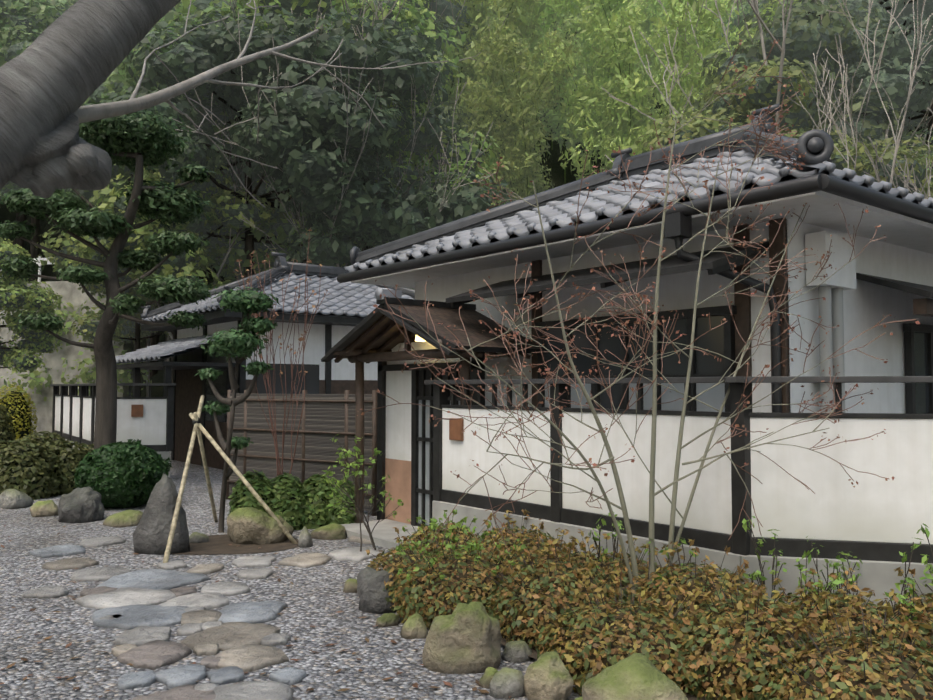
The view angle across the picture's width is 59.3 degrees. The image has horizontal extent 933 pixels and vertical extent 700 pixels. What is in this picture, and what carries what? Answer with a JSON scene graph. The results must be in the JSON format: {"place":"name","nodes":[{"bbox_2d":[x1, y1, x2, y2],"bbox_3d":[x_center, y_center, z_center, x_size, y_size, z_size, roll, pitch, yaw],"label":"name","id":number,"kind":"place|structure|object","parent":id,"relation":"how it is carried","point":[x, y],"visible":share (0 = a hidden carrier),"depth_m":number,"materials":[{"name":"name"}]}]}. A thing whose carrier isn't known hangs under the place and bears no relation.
{"place":"outdoors","nodes":[
{"label":"outdoors","id":0,"kind":"place"},
{"bbox_2d":[0,517,513,699],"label":"gravel","id":1,"kind":"structure","parent":0,"point":[337,671],"depth_m":4.66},
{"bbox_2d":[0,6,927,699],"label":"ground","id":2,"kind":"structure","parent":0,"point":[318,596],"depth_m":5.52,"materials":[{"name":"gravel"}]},
{"bbox_2d":[0,489,33,508],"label":"rock","id":3,"kind":"object","parent":2,"relation":"on","point":[13,499],"visible":0.85,"depth_m":10.52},
{"bbox_2d":[0,237,64,372],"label":"tree","id":4,"kind":"object","parent":2,"relation":"on","point":[15,294],"visible":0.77,"depth_m":19.16,"materials":[{"name":"green plant"}]},
{"bbox_2d":[0,0,68,281],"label":"evergreen tree","id":5,"kind":"object","parent":2,"relation":"on","point":[22,28],"visible":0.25,"depth_m":27.33,"materials":[{"name":"green plant"}]},
{"bbox_2d":[30,500,57,516],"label":"rock","id":6,"kind":"object","parent":2,"relation":"on","point":[46,508],"visible":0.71,"depth_m":9.89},
{"bbox_2d":[9,0,78,279],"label":"evergreen tree","id":7,"kind":"object","parent":2,"relation":"on","point":[21,218],"depth_m":30.67,"materials":[{"name":"green plant"}]},
{"bbox_2d":[22,586,68,598],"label":"path stone","id":8,"kind":"object","parent":2,"relation":"on","point":[46,592],"visible":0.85,"depth_m":6.10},
{"bbox_2d":[0,382,93,499],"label":"shrubs","id":9,"kind":"object","parent":2,"relation":"on","point":[44,466],"visible":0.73,"depth_m":11.80,"materials":[{"name":"green plant"}]},
{"bbox_2d":[28,545,85,557],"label":"path stone","id":10,"kind":"object","parent":2,"relation":"on","point":[56,551],"visible":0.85,"depth_m":7.66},
{"bbox_2d":[41,557,98,570],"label":"path stone","id":11,"kind":"object","parent":2,"relation":"on","point":[71,563],"visible":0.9,"depth_m":7.10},
{"bbox_2d":[58,486,103,522],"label":"rock","id":12,"kind":"object","parent":2,"relation":"on","point":[81,505],"visible":0.9,"depth_m":9.51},
{"bbox_2d":[80,586,116,595],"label":"path stone","id":13,"kind":"object","parent":2,"relation":"on","point":[98,590],"visible":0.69,"depth_m":6.16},
{"bbox_2d":[71,566,131,581],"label":"path stone","id":14,"kind":"object","parent":2,"relation":"on","point":[97,574],"visible":0.81,"depth_m":6.72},
{"bbox_2d":[80,537,125,547],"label":"path stone","id":15,"kind":"object","parent":2,"relation":"on","point":[98,542],"visible":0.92,"depth_m":8.12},
{"bbox_2d":[0,93,218,448],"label":"pine tree","id":16,"kind":"object","parent":2,"relation":"on","point":[130,141],"visible":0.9,"depth_m":12.32,"materials":[{"name":"green plant"}]},
{"bbox_2d":[0,256,222,435],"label":"building","id":17,"kind":"structure","parent":2,"relation":"on","point":[67,363],"depth_m":25.25,"materials":[{"name":"white"}]},
{"bbox_2d":[50,383,175,476],"bbox_3d":[-7.336,1.470,15.925,1.148,1.623,6.717,2,-3,-39],"label":"fence","id":18,"kind":"object","parent":2,"relation":"on","point":[147,421],"visible":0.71,"depth_m":13.68,"materials":[{"name":"paint"}]},
{"bbox_2d":[73,439,172,508],"bbox_3d":[-4.521,1.635,10.766,1.153,0.929,1.176,0,-3,5],"label":"round clipped bush","id":19,"kind":"object","parent":2,"relation":"on","point":[122,475],"visible":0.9,"depth_m":10.39,"materials":[{"name":"green plant"}]},
{"bbox_2d":[103,510,142,527],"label":"rock","id":20,"kind":"object","parent":2,"relation":"on","point":[128,518],"visible":0.73,"depth_m":9.22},
{"bbox_2d":[74,587,175,608],"bbox_3d":[-2.460,1.826,5.995,0.628,0.055,0.602,-2,-3,34],"label":"path stone","id":21,"kind":"object","parent":2,"relation":"on","point":[119,597],"visible":0.77,"depth_m":5.93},
{"bbox_2d":[117,670,155,689],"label":"path stone","id":22,"kind":"object","parent":2,"relation":"on","point":[134,680],"visible":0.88,"depth_m":4.28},
{"bbox_2d":[91,604,188,629],"bbox_3d":[-2.205,1.805,5.539,0.718,0.055,0.555,0,-3,8],"label":"path stone","id":23,"kind":"object","parent":2,"relation":"on","point":[132,617],"visible":0.73,"depth_m":5.46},
{"bbox_2d":[59,188,222,396],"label":"tree","id":24,"kind":"object","parent":2,"relation":"on","point":[126,330],"visible":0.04,"depth_m":22.25,"materials":[{"name":"green plant"}]},
{"bbox_2d":[114,626,170,645],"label":"path stone","id":25,"kind":"object","parent":2,"relation":"on","point":[139,635],"visible":0.73,"depth_m":5.04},
{"bbox_2d":[96,569,210,589],"bbox_3d":[-2.525,1.850,6.530,0.760,0.055,0.689,-1,-3,23],"label":"path stone","id":26,"kind":"object","parent":2,"relation":"on","point":[161,579],"visible":0.79,"depth_m":6.51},
{"bbox_2d":[117,640,191,669],"bbox_3d":[-1.796,1.769,4.740,0.353,0.055,0.409,-1,-3,18],"label":"path stone","id":27,"kind":"object","parent":2,"relation":"on","point":[154,655],"visible":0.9,"depth_m":4.68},
{"bbox_2d":[36,155,276,382],"bbox_3d":[-7.763,-0.924,21.638,7.542,8.548,6.430,0,-3,-9],"label":"tree","id":28,"kind":"object","parent":2,"relation":"on","point":[230,216],"visible":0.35,"depth_m":20.63,"materials":[{"name":"green plant"}]},
{"bbox_2d":[13,4,302,286],"bbox_3d":[-7.959,-2.977,24.214,8.530,13.324,7.970,0,-3,1],"label":"evergreen tree","id":29,"kind":"object","parent":2,"relation":"on","point":[122,79],"visible":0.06,"depth_m":22.01,"materials":[{"name":"green plant"}]},
{"bbox_2d":[103,0,218,377],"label":"evergreen tree","id":30,"kind":"object","parent":2,"relation":"on","point":[154,340],"depth_m":28.02,"materials":[{"name":"green plant"}]},
{"bbox_2d":[55,100,277,339],"bbox_3d":[-7.326,-1.826,21.975,7.254,10.481,4.432,0,-3,-11],"label":"bare tree","id":31,"kind":"object","parent":2,"relation":"on","point":[218,273],"visible":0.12,"depth_m":21.24,"materials":[{"name":"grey plant"}]},
{"bbox_2d":[157,560,186,569],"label":"path stone","id":32,"kind":"object","parent":2,"relation":"on","point":[175,564],"visible":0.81,"depth_m":7.06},
{"bbox_2d":[131,684,215,699],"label":"path stone","id":33,"kind":"object","parent":2,"relation":"on","point":[187,692],"visible":0.88,"depth_m":4.06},
{"bbox_2d":[155,664,206,687],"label":"path stone","id":34,"kind":"object","parent":2,"relation":"on","point":[175,676],"visible":0.88,"depth_m":4.36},
{"bbox_2d":[176,622,203,635],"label":"path stone","id":35,"kind":"object","parent":2,"relation":"on","point":[187,629],"visible":0.77,"depth_m":5.17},
{"bbox_2d":[167,592,228,609],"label":"path stone","id":36,"kind":"object","parent":2,"relation":"on","point":[209,600],"visible":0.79,"depth_m":5.87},
{"bbox_2d":[181,609,221,625],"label":"path stone","id":37,"kind":"object","parent":2,"relation":"on","point":[200,616],"visible":0.54,"depth_m":5.46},
{"bbox_2d":[186,563,223,573],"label":"path stone","id":38,"kind":"object","parent":2,"relation":"on","point":[207,568],"visible":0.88,"depth_m":6.91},
{"bbox_2d":[193,643,218,655],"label":"path stone","id":39,"kind":"object","parent":2,"relation":"on","point":[210,649],"visible":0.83,"depth_m":4.79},
{"bbox_2d":[200,656,220,668],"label":"path stone","id":40,"kind":"object","parent":2,"relation":"on","point":[210,662],"visible":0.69,"depth_m":4.56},
{"bbox_2d":[0,0,447,207],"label":"tree","id":41,"kind":"object","parent":2,"relation":"on","point":[56,73],"visible":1,"depth_m":2.70,"materials":[{"name":"grey plant"}]},
{"bbox_2d":[200,582,249,595],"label":"path stone","id":42,"kind":"object","parent":2,"relation":"on","point":[230,588],"visible":0.79,"depth_m":6.22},
{"bbox_2d":[207,666,244,684],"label":"path stone","id":43,"kind":"object","parent":2,"relation":"on","point":[227,675],"visible":0.81,"depth_m":4.36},
{"bbox_2d":[180,622,279,650],"bbox_3d":[-1.457,1.785,5.089,0.523,0.055,0.542,0,-3,6],"label":"path stone","id":44,"kind":"object","parent":2,"relation":"on","point":[226,635],"visible":0.75,"depth_m":5.04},
{"bbox_2d":[163,395,297,562],"bbox_3d":[-2.294,1.231,8.417,1.174,1.522,2.475,1,-3,-11],"label":"wooden tripod support","id":45,"kind":"object","parent":2,"relation":"on","point":[198,427],"visible":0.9,"depth_m":8.38,"materials":[{"name":"wood"}]},
{"bbox_2d":[174,534,298,554],"bbox_3d":[-2.357,1.921,8.136,1.434,0.001,1.045,0,-3,-5],"label":"soil patch","id":46,"kind":"object","parent":2,"relation":"on","point":[216,544],"depth_m":7.94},
{"bbox_2d":[133,473,189,554],"bbox_3d":[-2.862,1.547,7.781,0.504,0.768,0.378,-1,-3,21],"label":"rock","id":47,"kind":"object","parent":46,"relation":"on","point":[151,533],"visible":0.81,"depth_m":7.67,"materials":[{"name":"stone"}]},
{"bbox_2d":[227,507,293,544],"bbox_3d":[-2.099,1.775,8.339,0.612,0.363,0.618,0,-3,10],"label":"rock","id":48,"kind":"object","parent":46,"relation":"on","point":[248,525],"visible":0.79,"depth_m":8.12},
{"bbox_2d":[194,287,279,532],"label":"pine tree","id":49,"kind":"object","parent":2,"relation":"on","point":[241,344],"visible":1,"depth_m":8.57,"materials":[{"name":"green plant"}]},
{"bbox_2d":[100,7,394,277],"bbox_3d":[-5.723,-2.616,21.640,7.691,12.121,7.877,0,-3,-3],"label":"evergreen tree","id":50,"kind":"object","parent":2,"relation":"on","point":[208,49],"visible":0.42,"depth_m":19.82,"materials":[{"name":"green plant"}]},
{"bbox_2d":[215,643,288,671],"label":"path stone","id":51,"kind":"object","parent":2,"relation":"on","point":[247,657],"visible":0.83,"depth_m":4.65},
{"bbox_2d":[218,601,287,623],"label":"path stone","id":52,"kind":"object","parent":2,"relation":"on","point":[256,612],"visible":0.69,"depth_m":5.58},
{"bbox_2d":[214,681,293,699],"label":"path stone","id":53,"kind":"object","parent":2,"relation":"on","point":[260,690],"visible":0.9,"depth_m":4.11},
{"bbox_2d":[231,556,276,567],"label":"path stone","id":54,"kind":"object","parent":2,"relation":"on","point":[253,561],"visible":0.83,"depth_m":7.19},
{"bbox_2d":[237,568,273,578],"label":"path stone","id":55,"kind":"object","parent":2,"relation":"on","point":[259,573],"visible":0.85,"depth_m":6.73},
{"bbox_2d":[115,252,414,469],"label":"guest house","id":56,"kind":"structure","parent":2,"relation":"on","point":[344,309],"depth_m":16.12,"materials":[{"name":"tile"}]},
{"bbox_2d":[260,633,290,645],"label":"path stone","id":57,"kind":"object","parent":2,"relation":"on","point":[275,639],"visible":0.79,"depth_m":4.96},
{"bbox_2d":[269,666,306,684],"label":"path stone","id":58,"kind":"object","parent":2,"relation":"on","point":[289,675],"visible":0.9,"depth_m":4.35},
{"bbox_2d":[228,469,355,529],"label":"shrubs","id":59,"kind":"object","parent":2,"relation":"on","point":[295,503],"visible":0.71,"depth_m":8.97,"materials":[{"name":"green plant"}]},
{"bbox_2d":[226,390,376,515],"bbox_3d":[-2.215,1.284,10.712,2.704,1.520,0.091,-2,-3,34],"label":"bamboo fence","id":60,"kind":"object","parent":2,"relation":"on","point":[326,419],"visible":0.48,"depth_m":10.60,"materials":[{"name":"wood"}]},
{"bbox_2d":[278,552,330,567],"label":"path stone","id":61,"kind":"object","parent":2,"relation":"on","point":[307,560],"visible":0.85,"depth_m":7.23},
{"bbox_2d":[173,0,436,266],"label":"bare tree","id":62,"kind":"object","parent":2,"relation":"on","point":[276,89],"visible":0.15,"depth_m":18.70,"materials":[{"name":"grey plant"}]},
{"bbox_2d":[298,526,312,547],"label":"rock","id":63,"kind":"object","parent":2,"relation":"on","point":[305,539],"visible":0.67,"depth_m":7.97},
{"bbox_2d":[159,0,465,193],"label":"evergreen tree","id":64,"kind":"object","parent":2,"relation":"on","point":[308,8],"visible":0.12,"depth_m":24.94,"materials":[{"name":"green plant"}]},
{"bbox_2d":[233,228,403,551],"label":"entrance shrubs","id":65,"kind":"object","parent":2,"relation":"on","point":[358,472],"visible":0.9,"depth_m":9.74,"materials":[{"name":"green plant"}]},
{"bbox_2d":[207,0,434,250],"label":"bare tree","id":66,"kind":"object","parent":2,"relation":"on","point":[299,34],"visible":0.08,"depth_m":23.07,"materials":[{"name":"grey plant"}]},
{"bbox_2d":[311,524,346,539],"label":"rock","id":67,"kind":"object","parent":2,"relation":"on","point":[332,532],"visible":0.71,"depth_m":8.41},
{"bbox_2d":[258,50,418,267],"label":"bare tree","id":68,"kind":"object","parent":2,"relation":"on","point":[300,221],"visible":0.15,"depth_m":19.06,"materials":[{"name":"grey plant"}]},
{"bbox_2d":[328,547,381,561],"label":"path stone","id":69,"kind":"object","parent":2,"relation":"on","point":[354,554],"visible":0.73,"depth_m":7.51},
{"bbox_2d":[211,8,516,250],"bbox_3d":[-2.843,-2.572,22.052,7.978,12.277,7.437,2,-3,-33],"label":"evergreen tree","id":70,"kind":"object","parent":2,"relation":"on","point":[312,172],"visible":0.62,"depth_m":19.71,"materials":[{"name":"green plant"}]},
{"bbox_2d":[240,62,496,289],"bbox_3d":[-1.870,-2.220,20.815,6.758,10.858,4.131,-1,-3,20],"label":"bare tree","id":71,"kind":"object","parent":2,"relation":"on","point":[400,154],"visible":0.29,"depth_m":20.56,"materials":[{"name":"grey plant"}]},
{"bbox_2d":[257,33,499,266],"bbox_3d":[-2.735,-3.095,25.144,8.160,13.444,8.432,2,-2,-16],"label":"evergreen tree","id":72,"kind":"object","parent":2,"relation":"on","point":[285,226],"visible":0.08,"depth_m":23.70,"materials":[{"name":"green plant"}]},
{"bbox_2d":[357,566,399,613],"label":"rock","id":73,"kind":"object","parent":2,"relation":"on","point":[372,595],"visible":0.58,"depth_m":5.68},
{"bbox_2d":[376,613,399,626],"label":"rock","id":74,"kind":"object","parent":2,"relation":"on","point":[388,619],"visible":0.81,"depth_m":5.35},
{"bbox_2d":[400,612,427,638],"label":"rock","id":75,"kind":"object","parent":2,"relation":"on","point":[414,626],"visible":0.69,"depth_m":5.09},
{"bbox_2d":[308,0,519,114],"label":"bare tree","id":76,"kind":"object","parent":2,"relation":"on","point":[396,18],"visible":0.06,"depth_m":24.52,"materials":[{"name":"grey plant"}]},
{"bbox_2d":[353,0,476,142],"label":"evergreen tree","id":77,"kind":"object","parent":2,"relation":"on","point":[447,108],"visible":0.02,"depth_m":32.65,"materials":[{"name":"green plant"}]},
{"bbox_2d":[394,0,475,53],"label":"evergreen tree","id":78,"kind":"object","parent":2,"relation":"on","point":[443,4],"visible":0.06,"depth_m":33.69,"materials":[{"name":"green plant"}]},
{"bbox_2d":[411,159,504,288],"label":"evergreen tree","id":79,"kind":"object","parent":2,"relation":"on","point":[460,169],"visible":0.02,"depth_m":22.96,"materials":[{"name":"green plant"}]},
{"bbox_2d":[422,601,501,673],"bbox_3d":[-0.021,1.602,4.603,0.448,0.369,0.315,1,-3,-12],"label":"rock","id":80,"kind":"object","parent":2,"relation":"on","point":[463,638],"visible":0.92,"depth_m":4.51,"materials":[{"name":"stone"}]},
{"bbox_2d":[421,0,545,149],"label":"bamboo tree","id":81,"kind":"object","parent":2,"relation":"on","point":[520,8],"visible":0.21,"depth_m":34.95,"materials":[{"name":"green plant"}]},
{"bbox_2d":[478,667,497,688],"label":"rock","id":82,"kind":"object","parent":2,"relation":"on","point":[486,677],"visible":0.56,"depth_m":4.26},
{"bbox_2d":[490,667,523,698],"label":"rock","id":83,"kind":"object","parent":2,"relation":"on","point":[506,682],"visible":0.9,"depth_m":4.11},
{"bbox_2d":[501,640,533,662],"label":"rock","id":84,"kind":"object","parent":2,"relation":"on","point":[517,651],"visible":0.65,"depth_m":4.66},
{"bbox_2d":[459,18,581,204],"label":"bamboo tree","id":85,"kind":"object","parent":2,"relation":"on","point":[520,169],"visible":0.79,"depth_m":31.56,"materials":[{"name":"green plant"}]},
{"bbox_2d":[483,0,573,155],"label":"bamboo tree","id":86,"kind":"object","parent":2,"relation":"on","point":[495,17],"visible":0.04,"depth_m":40.91,"materials":[{"name":"green plant"}]},
{"bbox_2d":[524,651,573,699],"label":"rock","id":87,"kind":"object","parent":2,"relation":"on","point":[547,676],"visible":1,"depth_m":4.05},
{"bbox_2d":[518,0,655,183],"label":"bamboo tree","id":88,"kind":"object","parent":2,"relation":"on","point":[554,119],"visible":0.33,"depth_m":37.62,"materials":[{"name":"green plant"}]},
{"bbox_2d":[541,0,663,154],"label":"bamboo tree","id":89,"kind":"object","parent":2,"relation":"on","point":[568,24],"visible":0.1,"depth_m":40.75,"materials":[{"name":"green plant"}]},
{"bbox_2d":[500,623,718,699],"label":"soil bed","id":90,"kind":"object","parent":2,"relation":"on","point":[534,655],"depth_m":4.67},
{"bbox_2d":[366,509,932,699],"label":"azalea shrubs","id":91,"kind":"object","parent":90,"relation":"on","point":[707,632],"visible":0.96,"depth_m":4.40,"materials":[{"name":"brown"}]},
{"bbox_2d":[357,39,919,598],"bbox_3d":[1.048,-0.033,5.086,3.410,3.847,1.710,0,-3,-9],"label":"maple tree","id":92,"kind":"object","parent":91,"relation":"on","point":[655,403],"visible":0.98,"depth_m":5.03,"materials":[{"name":"brown plant"}]},
{"bbox_2d":[588,512,932,625],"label":"small shrubs","id":93,"kind":"object","parent":90,"relation":"on","point":[754,575],"visible":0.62,"depth_m":4.86,"materials":[{"name":"green plant"}]},
{"bbox_2d":[321,103,932,549],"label":"house","id":94,"kind":"structure","parent":2,"relation":"on","point":[449,265],"depth_m":7.14,"materials":[{"name":"white paint"}]},
{"bbox_2d":[536,0,729,179],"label":"bamboo tree","id":95,"kind":"object","parent":2,"relation":"on","point":[615,36],"visible":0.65,"depth_m":31.43,"materials":[{"name":"green plant"}]},
{"bbox_2d":[582,653,687,699],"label":"rock","id":96,"kind":"object","parent":2,"relation":"on","point":[637,676],"visible":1,"depth_m":3.59,"materials":[{"name":"stone"}]},
{"bbox_2d":[604,0,710,143],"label":"bamboo tree","id":97,"kind":"object","parent":2,"relation":"on","point":[664,59],"depth_m":36.23,"materials":[{"name":"green plant"}]},
{"bbox_2d":[424,376,932,618],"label":"garden fence","id":98,"kind":"object","parent":2,"relation":"on","point":[873,523],"visible":0.77,"depth_m":5.35,"materials":[{"name":"paint"}]},
{"bbox_2d":[632,0,759,67],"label":"bamboo tree","id":99,"kind":"object","parent":2,"relation":"on","point":[652,10],"visible":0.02,"depth_m":40.35,"materials":[{"name":"green plant"}]},
{"bbox_2d":[610,0,801,137],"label":"bamboo tree","id":100,"kind":"object","parent":2,"relation":"on","point":[707,33],"visible":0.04,"depth_m":32.54,"materials":[{"name":"green plant"}]},
{"bbox_2d":[601,0,843,161],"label":"bare tree","id":101,"kind":"object","parent":2,"relation":"on","point":[754,6],"visible":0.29,"depth_m":24.72,"materials":[{"name":"grey plant"}]},
{"bbox_2d":[694,0,785,94],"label":"bamboo","id":102,"kind":"object","parent":2,"relation":"on","point":[748,10],"visible":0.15,"depth_m":37.27,"materials":[{"name":"green plant"}]},
{"bbox_2d":[629,58,881,175],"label":"evergreen tree","id":103,"kind":"object","parent":2,"relation":"on","point":[763,94],"visible":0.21,"depth_m":23.33,"materials":[{"name":"green plant"}]},
{"bbox_2d":[653,0,927,155],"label":"evergreen tree","id":104,"kind":"object","parent":2,"relation":"on","point":[804,37],"visible":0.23,"depth_m":26.77,"materials":[{"name":"green plant"}]},
{"bbox_2d":[650,0,932,178],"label":"bare tree","id":105,"kind":"object","parent":2,"relation":"on","point":[810,105],"visible":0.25,"depth_m":27.62,"materials":[{"name":"plant"}]},
{"bbox_2d":[747,0,930,115],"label":"evergreen tree","id":106,"kind":"object","parent":2,"relation":"on","point":[886,5],"visible":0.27,"depth_m":33.83,"materials":[{"name":"green plant"}]},
{"bbox_2d":[786,0,932,183],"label":"bare tree","id":107,"kind":"object","parent":2,"relation":"on","point":[898,140],"visible":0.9,"depth_m":19.85,"materials":[{"name":"grey plant"}]},
{"bbox_2d":[817,58,926,159],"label":"bare tree","id":108,"kind":"object","parent":2,"relation":"on","point":[887,130],"visible":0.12,"depth_m":24.43,"materials":[{"name":"grey plant"}]},
{"bbox_2d":[834,13,932,178],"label":"evergreen tree","id":109,"kind":"object","parent":2,"relation":"on","point":[894,73],"visible":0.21,"depth_m":26.08,"materials":[{"name":"green plant"}]},
{"bbox_2d":[843,136,932,198],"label":"evergreen tree","id":110,"kind":"object","parent":2,"relation":"on","point":[919,168],"visible":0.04,"depth_m":21.93,"materials":[{"name":"green plant"}]},
{"bbox_2d":[849,107,932,198],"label":"bare tree","id":111,"kind":"object","parent":2,"relation":"on","point":[907,180],"visible":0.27,"depth_m":18.71,"materials":[{"name":"grey plant"}]},
{"bbox_2d":[902,0,932,40],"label":"evergreen tree","id":112,"kind":"object","parent":2,"relation":"on","point":[928,8],"visible":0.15,"depth_m":36.65,"materials":[{"name":"green plant"}]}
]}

